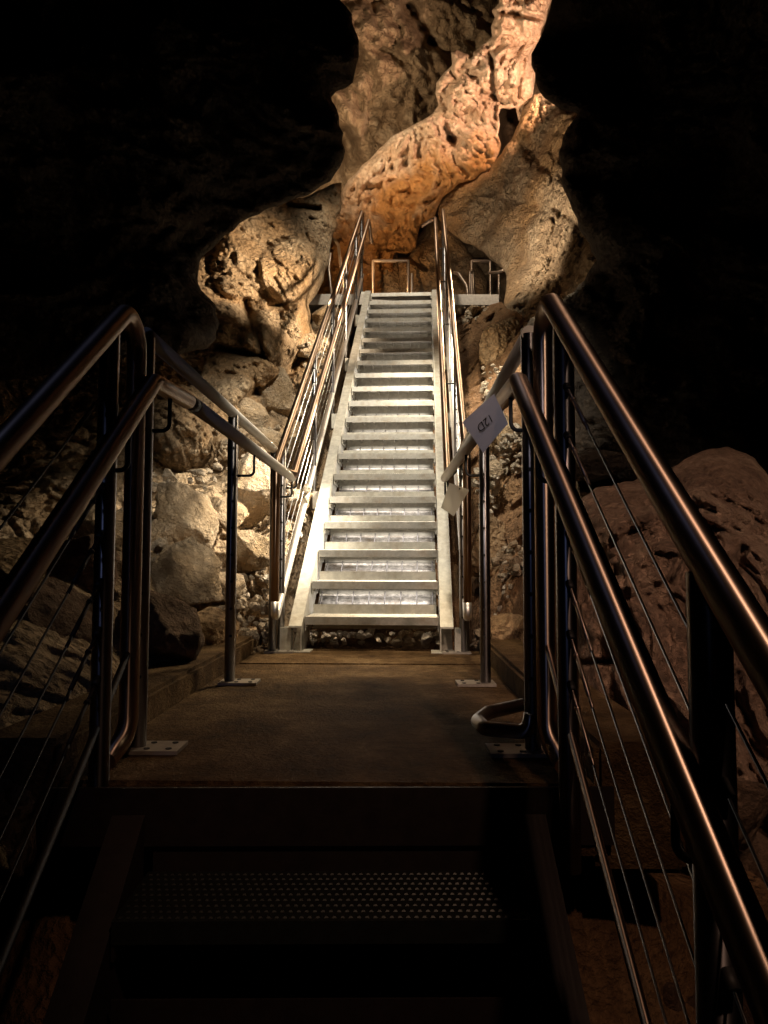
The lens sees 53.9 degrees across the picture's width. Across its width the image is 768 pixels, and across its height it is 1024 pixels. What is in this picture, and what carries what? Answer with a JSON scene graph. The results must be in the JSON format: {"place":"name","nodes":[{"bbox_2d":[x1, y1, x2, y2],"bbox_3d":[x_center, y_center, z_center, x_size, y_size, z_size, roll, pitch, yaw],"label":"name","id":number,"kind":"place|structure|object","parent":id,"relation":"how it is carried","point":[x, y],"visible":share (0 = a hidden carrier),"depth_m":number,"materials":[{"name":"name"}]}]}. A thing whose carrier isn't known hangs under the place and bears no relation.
{"place":"outdoors","nodes":[
{"label":"outdoors","id":0,"kind":"place"},
{"bbox_2d":[0,183,341,537],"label":"cave wall","id":1,"kind":"structure","parent":0,"point":[260,278],"depth_m":6.29,"materials":[{"name":"brown stone"}]},
{"bbox_2d":[209,401,239,425],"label":"boulder","id":2,"kind":"object","parent":1,"relation":"on","point":[218,410],"visible":0.1,"depth_m":5.67,"materials":[{"name":"beige stone"}]},
{"bbox_2d":[254,360,279,386],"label":"boulder","id":3,"kind":"object","parent":1,"relation":"on","point":[268,371],"visible":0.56,"depth_m":6.31,"materials":[{"name":"brown stone"}]},
{"bbox_2d":[296,333,329,359],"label":"boulder","id":4,"kind":"object","parent":1,"relation":"on","point":[303,352],"visible":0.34,"depth_m":7.39,"materials":[{"name":"stone"}]},
{"bbox_2d":[0,0,358,380],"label":"cave wall","id":5,"kind":"structure","parent":0,"point":[152,152],"depth_m":5.72,"materials":[{"name":"black stone"}]},
{"bbox_2d":[54,664,596,857],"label":"landing floor","id":6,"kind":"structure","parent":0,"point":[373,725],"depth_m":2.12,"materials":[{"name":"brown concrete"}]},
{"bbox_2d":[124,327,295,754],"bbox_3d":[-0.570,0.127,3.012,0.157,1.104,2.183,0,-4,1],"label":"railing","id":7,"kind":"object","parent":6,"relation":"on","point":[200,409],"visible":0.8,"depth_m":2.51,"materials":[{"name":"metal"}]},
{"bbox_2d":[41,786,614,1023],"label":"staircase","id":8,"kind":"structure","parent":6,"relation":"on","point":[340,865],"depth_m":1.54,"materials":[{"name":"metal"}]},
{"bbox_2d":[0,304,195,976],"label":"railing","id":9,"kind":"object","parent":8,"relation":"attached to","point":[102,752],"visible":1,"depth_m":1.66,"materials":[{"name":"metal"}]},
{"bbox_2d":[471,293,767,1023],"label":"railing","id":10,"kind":"object","parent":8,"relation":"attached to","point":[726,617],"visible":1,"depth_m":1.06,"materials":[{"name":"metal"}]},
{"bbox_2d":[441,325,547,757],"bbox_3d":[0.361,0.128,2.993,0.153,1.104,2.183,0,-4,1],"label":"railing","id":11,"kind":"object","parent":6,"relation":"on","point":[521,352],"visible":0.74,"depth_m":1.98,"materials":[{"name":"metal"}]},
{"bbox_2d":[441,483,468,515],"bbox_3d":[0.340,-0.059,3.609,0.137,0.160,0.008,0,-4,0],"label":"card tag","id":12,"kind":"object","parent":11,"relation":"hanging from","point":[455,496],"visible":1,"depth_m":3.61,"materials":[{"name":"white"}]},
{"bbox_2d":[462,394,507,452],"bbox_3d":[0.270,-0.235,2.015,0.013,0.154,0.167,3,-5,-41],"label":"paper sign","id":13,"kind":"object","parent":11,"relation":"attached to","point":[485,423],"visible":1,"depth_m":2.01,"materials":[{"name":"white paper"}]},
{"bbox_2d":[239,650,479,664],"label":"landing floor","id":14,"kind":"structure","parent":0,"point":[371,657],"depth_m":3.76,"materials":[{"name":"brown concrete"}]},
{"bbox_2d":[289,289,452,653],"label":"staircase","id":15,"kind":"structure","parent":14,"relation":"on","point":[378,553],"depth_m":5.34,"materials":[{"name":"metal"}]},
{"bbox_2d":[271,210,372,649],"bbox_3d":[-0.361,-1.484,6.633,0.149,4.786,5.335,0,-4,3],"label":"railing","id":16,"kind":"object","parent":15,"relation":"attached to","point":[281,569],"visible":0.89,"depth_m":5.01,"materials":[{"name":"metal"}]},
{"bbox_2d":[421,208,471,650],"bbox_3d":[0.451,-1.483,6.623,0.296,4.786,5.405,0,-4,3],"label":"railing","id":17,"kind":"object","parent":15,"relation":"attached to","point":[455,416],"visible":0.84,"depth_m":5.14,"materials":[{"name":"metal"}]},
{"bbox_2d":[313,649,428,650],"bbox_3d":[-0.072,0.765,4.104,0.627,0.038,0.032,0,-4,1],"label":"floor edging","id":18,"kind":"object","parent":14,"relation":"on","point":[371,650],"visible":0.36,"depth_m":4.09,"materials":[{"name":"brown concrete"}]},
{"bbox_2d":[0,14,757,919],"bbox_3d":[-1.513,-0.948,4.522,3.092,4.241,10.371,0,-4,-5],"label":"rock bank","id":19,"kind":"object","parent":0,"point":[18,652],"visible":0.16,"depth_m":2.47,"materials":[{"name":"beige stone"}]},
{"bbox_2d":[18,577,91,643],"bbox_3d":[-1.218,0.393,2.733,0.387,0.315,0.451,1,2,-3],"label":"boulder","id":20,"kind":"object","parent":19,"relation":"on","point":[45,605],"visible":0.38,"depth_m":2.66,"materials":[{"name":"brown stone"}]},
{"bbox_2d":[46,534,119,591],"bbox_3d":[-1.355,0.254,3.231,0.437,0.294,0.329,-11,-9,-19],"label":"boulder","id":21,"kind":"object","parent":19,"relation":"on","point":[71,558],"visible":0.28,"depth_m":3.13,"materials":[{"name":"brown stone"}]},
{"bbox_2d":[69,520,122,550],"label":"boulder","id":22,"kind":"object","parent":19,"relation":"on","point":[86,528],"visible":0.27,"depth_m":3.54,"materials":[{"name":"stone"}]},
{"bbox_2d":[0,635,260,866],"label":"kerb","id":23,"kind":"structure","parent":19,"relation":"on","point":[171,684],"depth_m":1.89,"materials":[{"name":"brown concrete"}]},
{"bbox_2d":[152,481,162,500],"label":"boulder","id":24,"kind":"object","parent":19,"relation":"on","point":[153,496],"visible":0.02,"depth_m":4.67,"materials":[{"name":"stone"}]},
{"bbox_2d":[114,590,204,661],"bbox_3d":[-0.893,0.460,3.021,0.328,0.301,0.344,5,-10,25],"label":"boulder","id":25,"kind":"object","parent":19,"relation":"on","point":[176,634],"visible":0.52,"depth_m":2.96,"materials":[{"name":"brown stone"}]},
{"bbox_2d":[151,519,175,544],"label":"boulder","id":26,"kind":"object","parent":19,"relation":"on","point":[161,529],"visible":0.38,"depth_m":4.19,"materials":[{"name":"stone"}]},
{"bbox_2d":[174,472,195,485],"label":"boulder","id":27,"kind":"object","parent":19,"relation":"on","point":[181,477],"visible":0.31,"depth_m":4.90,"materials":[{"name":"stone"}]},
{"bbox_2d":[154,481,218,548],"bbox_3d":[-1.135,0.034,4.331,0.335,0.428,0.325,-1,-4,15],"label":"boulder","id":28,"kind":"object","parent":19,"relation":"on","point":[179,505],"visible":0.84,"depth_m":4.23,"materials":[{"name":"stone"}]},
{"bbox_2d":[150,536,223,605],"bbox_3d":[-1.040,0.294,3.943,0.430,0.329,0.397,10,2,-37],"label":"boulder","id":29,"kind":"object","parent":19,"relation":"on","point":[186,570],"visible":0.82,"depth_m":3.84,"materials":[{"name":"stone"}]},
{"bbox_2d":[187,468,211,483],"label":"boulder","id":30,"kind":"object","parent":19,"relation":"on","point":[207,477],"visible":0.58,"depth_m":4.97,"materials":[{"name":"stone"}]},
{"bbox_2d":[197,607,239,645],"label":"boulder","id":31,"kind":"object","parent":19,"relation":"on","point":[212,621],"visible":0.38,"depth_m":3.66,"materials":[{"name":"beige stone"}]},
{"bbox_2d":[120,337,329,648],"bbox_3d":[-0.981,-0.464,5.497,1.034,2.654,3.345,0,-4,0],"label":"rubble","id":32,"kind":"object","parent":19,"relation":"on","point":[160,543],"visible":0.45,"depth_m":4.41,"materials":[{"name":"stone"}]},
{"bbox_2d":[219,572,246,601],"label":"boulder","id":33,"kind":"object","parent":32,"relation":"on","point":[241,588],"visible":0.3,"depth_m":4.09,"materials":[{"name":"stone"}]},
{"bbox_2d":[221,595,246,610],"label":"boulder","id":34,"kind":"object","parent":32,"relation":"on","point":[243,598],"visible":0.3,"depth_m":4.18,"materials":[{"name":"stone"}]},
{"bbox_2d":[212,428,248,459],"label":"boulder","id":35,"kind":"object","parent":19,"relation":"on","point":[218,441],"visible":0.44,"depth_m":5.33,"materials":[{"name":"stone"}]},
{"bbox_2d":[214,497,248,530],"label":"boulder","id":36,"kind":"object","parent":19,"relation":"on","point":[220,507],"visible":0.59,"depth_m":4.52,"materials":[{"name":"stone"}]},
{"bbox_2d":[236,530,268,572],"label":"boulder","id":37,"kind":"object","parent":19,"relation":"on","point":[252,551],"visible":0.69,"depth_m":4.32,"materials":[{"name":"stone"}]},
{"bbox_2d":[236,397,269,434],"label":"boulder","id":38,"kind":"object","parent":19,"relation":"on","point":[255,414],"visible":0.43,"depth_m":5.90,"materials":[{"name":"stone"}]},
{"bbox_2d":[238,447,269,527],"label":"boulder","id":39,"kind":"object","parent":19,"relation":"on","point":[254,494],"visible":0.41,"depth_m":4.68,"materials":[{"name":"stone"}]},
{"bbox_2d":[246,594,266,617],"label":"boulder","id":40,"kind":"object","parent":19,"relation":"on","point":[259,599],"visible":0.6,"depth_m":4.24,"materials":[{"name":"stone"}]},
{"bbox_2d":[251,567,268,590],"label":"boulder","id":41,"kind":"object","parent":19,"relation":"on","point":[257,573],"visible":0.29,"depth_m":4.43,"materials":[{"name":"stone"}]},
{"bbox_2d":[245,427,280,454],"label":"boulder","id":42,"kind":"object","parent":19,"relation":"on","point":[273,436],"visible":0.2,"depth_m":5.42,"materials":[{"name":"stone"}]},
{"bbox_2d":[255,367,305,421],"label":"boulder","id":43,"kind":"object","parent":19,"relation":"on","point":[277,394],"visible":0.44,"depth_m":6.51,"materials":[{"name":"stone"}]},
{"bbox_2d":[286,489,313,517],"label":"boulder","id":44,"kind":"object","parent":19,"relation":"on","point":[293,507],"visible":0.2,"depth_m":5.02,"materials":[{"name":"stone"}]},
{"bbox_2d":[311,305,335,325],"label":"boulder","id":45,"kind":"object","parent":19,"relation":"on","point":[317,316],"visible":0.61,"depth_m":8.39,"materials":[{"name":"stone"}]},
{"bbox_2d":[309,294,498,347],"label":"platform","id":46,"kind":"structure","parent":19,"relation":"on","point":[461,301],"depth_m":9.07,"materials":[{"name":"metal"}]},
{"bbox_2d":[327,253,332,293],"bbox_3d":[-0.660,-2.936,9.462,0.052,0.665,0.150,2,-4,-30],"label":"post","id":47,"kind":"object","parent":46,"relation":"on","point":[329,276],"visible":0.81,"depth_m":9.48,"materials":[{"name":"metal"}]},
{"bbox_2d":[332,237,343,293],"bbox_3d":[-0.593,-3.318,10.350,0.093,0.986,0.306,3,-5,-40],"label":"handrail","id":48,"kind":"object","parent":46,"relation":"on","point":[339,251],"visible":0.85,"depth_m":10.39,"materials":[{"name":"metal"}]},
{"bbox_2d":[372,259,409,292],"bbox_3d":[0.093,-3.050,10.668,0.539,1.062,0.044,0,-4,0],"label":"barrier","id":49,"kind":"object","parent":46,"relation":"on","point":[407,261],"visible":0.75,"depth_m":10.68,"materials":[{"name":"metal"}]},
{"bbox_2d":[411,273,412,291],"bbox_3d":[0.381,-2.901,10.307,0.036,0.720,0.036,0,-4,0],"label":"short post","id":50,"kind":"object","parent":46,"relation":"on","point":[411,282],"visible":0.34,"depth_m":10.31,"materials":[{"name":"metal"}]},
{"bbox_2d":[452,271,468,293],"bbox_3d":[0.994,-2.993,9.946,0.090,0.486,0.368,2,-4,-28],"label":"handrail","id":51,"kind":"object","parent":46,"relation":"on","point":[462,280],"visible":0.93,"depth_m":9.84,"materials":[{"name":"metal"}]},
{"bbox_2d":[469,270,474,293],"bbox_3d":[1.199,-3.102,10.322,0.047,0.537,0.449,-1,-4,15],"label":"handrail","id":52,"kind":"object","parent":46,"relation":"on","point":[473,278],"visible":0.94,"depth_m":10.50,"materials":[{"name":"metal"}]},
{"bbox_2d":[470,259,491,293],"bbox_3d":[1.373,-3.047,10.668,0.309,1.062,0.044,0,-4,0],"label":"barrier","id":53,"kind":"object","parent":46,"relation":"on","point":[472,261],"visible":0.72,"depth_m":10.68,"materials":[{"name":"metal"}]},
{"bbox_2d":[488,269,503,299],"bbox_3d":[1.486,-3.083,9.922,0.181,0.376,0.631,0,-4,0],"label":"handrail","id":54,"kind":"object","parent":46,"relation":"on","point":[496,272],"visible":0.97,"depth_m":10.12,"materials":[{"name":"metal"}]},
{"bbox_2d":[0,344,767,1023],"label":"cave floor","id":55,"kind":"structure","parent":0,"point":[30,972],"depth_m":1.75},
{"bbox_2d":[307,629,439,648],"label":"rubble","id":56,"kind":"object","parent":55,"relation":"on","point":[425,641],"visible":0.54,"depth_m":4.46,"materials":[{"name":"stone"}]},
{"bbox_2d":[477,638,685,872],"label":"rock ledge","id":57,"kind":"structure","parent":55,"relation":"on","point":[507,660],"depth_m":1.67,"materials":[{"name":"brown stone"}]},
{"bbox_2d":[491,613,522,639],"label":"boulder","id":58,"kind":"object","parent":57,"relation":"on","point":[504,626],"visible":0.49,"depth_m":3.90,"materials":[{"name":"beige stone"}]},
{"bbox_2d":[737,778,767,850],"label":"boulder","id":59,"kind":"object","parent":55,"relation":"on","point":[752,804],"visible":0.24,"depth_m":1.88,"materials":[{"name":"brown stone"}]},
{"bbox_2d":[300,0,551,303],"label":"cave wall","id":60,"kind":"structure","parent":0,"point":[406,49],"depth_m":11.72,"materials":[{"name":"brown stone"}]},
{"bbox_2d":[377,253,400,292],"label":"boulder","id":61,"kind":"object","parent":60,"relation":"on","point":[391,282],"visible":0.45,"depth_m":11.15,"materials":[{"name":"brown stone"}]},
{"bbox_2d":[398,217,487,293],"bbox_3d":[0.865,-3.769,11.393,1.356,1.752,1.195,0,-4,0],"label":"boulder","id":62,"kind":"object","parent":60,"relation":"on","point":[421,258],"visible":0.44,"depth_m":10.99,"materials":[{"name":"brown stone"}]},
{"bbox_2d":[450,302,578,663],"bbox_3d":[0.965,-0.757,6.239,0.833,3.979,7.010,0,-4,5],"label":"rock bank","id":63,"kind":"object","parent":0,"point":[508,501],"visible":0.19,"depth_m":5.42,"materials":[{"name":"brown stone"}]},
{"bbox_2d":[465,305,482,316],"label":"boulder","id":64,"kind":"object","parent":63,"relation":"on","point":[474,310],"visible":0.83,"depth_m":8.69,"materials":[{"name":"stone"}]},
{"bbox_2d":[471,513,506,582],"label":"boulder","id":65,"kind":"object","parent":63,"relation":"on","point":[497,536],"visible":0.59,"depth_m":4.63,"materials":[{"name":"brown stone"}]},
{"bbox_2d":[457,305,522,651],"bbox_3d":[0.897,-0.806,6.451,0.480,3.500,4.687,0,-4,5],"label":"rubble","id":66,"kind":"object","parent":63,"relation":"on","point":[515,567],"visible":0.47,"depth_m":5.11,"materials":[{"name":"stone"}]},
{"bbox_2d":[489,459,503,481],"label":"boulder","id":67,"kind":"object","parent":66,"relation":"on","point":[495,467],"visible":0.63,"depth_m":5.02,"materials":[{"name":"stone"}]},
{"bbox_2d":[479,316,520,365],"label":"boulder","id":68,"kind":"object","parent":63,"relation":"on","point":[496,338],"visible":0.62,"depth_m":7.33,"materials":[{"name":"brown stone"}]},
{"bbox_2d":[489,412,516,457],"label":"boulder","id":69,"kind":"object","parent":63,"relation":"on","point":[497,440],"visible":0.13,"depth_m":5.49,"materials":[{"name":"stone"}]},
{"bbox_2d":[438,93,602,497],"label":"cave wall","id":70,"kind":"structure","parent":0,"point":[510,213],"depth_m":9.01,"materials":[{"name":"brown stone"}]},
{"bbox_2d":[317,0,551,293],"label":"flowstone","id":71,"kind":"object","parent":70,"relation":"attached to","point":[398,187],"visible":0.74,"depth_m":10.41,"materials":[{"name":"brown stone"}]},
{"bbox_2d":[520,0,767,482],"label":"cave wall","id":72,"kind":"structure","parent":0,"point":[663,154],"depth_m":5.21,"materials":[{"name":"black stone"}]},
{"bbox_2d":[663,821,767,1023],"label":"cave wall","id":73,"kind":"structure","parent":0,"point":[671,999],"depth_m":2.01,"materials":[{"name":"brown stone"}]},
{"bbox_2d":[576,448,628,481],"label":"boulder","id":74,"kind":"object","parent":73,"relation":"on","point":[595,466],"visible":0.73,"depth_m":3.84,"materials":[{"name":"brown stone"}]},
{"bbox_2d":[577,446,767,831],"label":"boulder","id":75,"kind":"object","parent":73,"relation":"on","point":[726,488],"visible":0.34,"depth_m":2.60,"materials":[{"name":"brown stone"}]}
]}

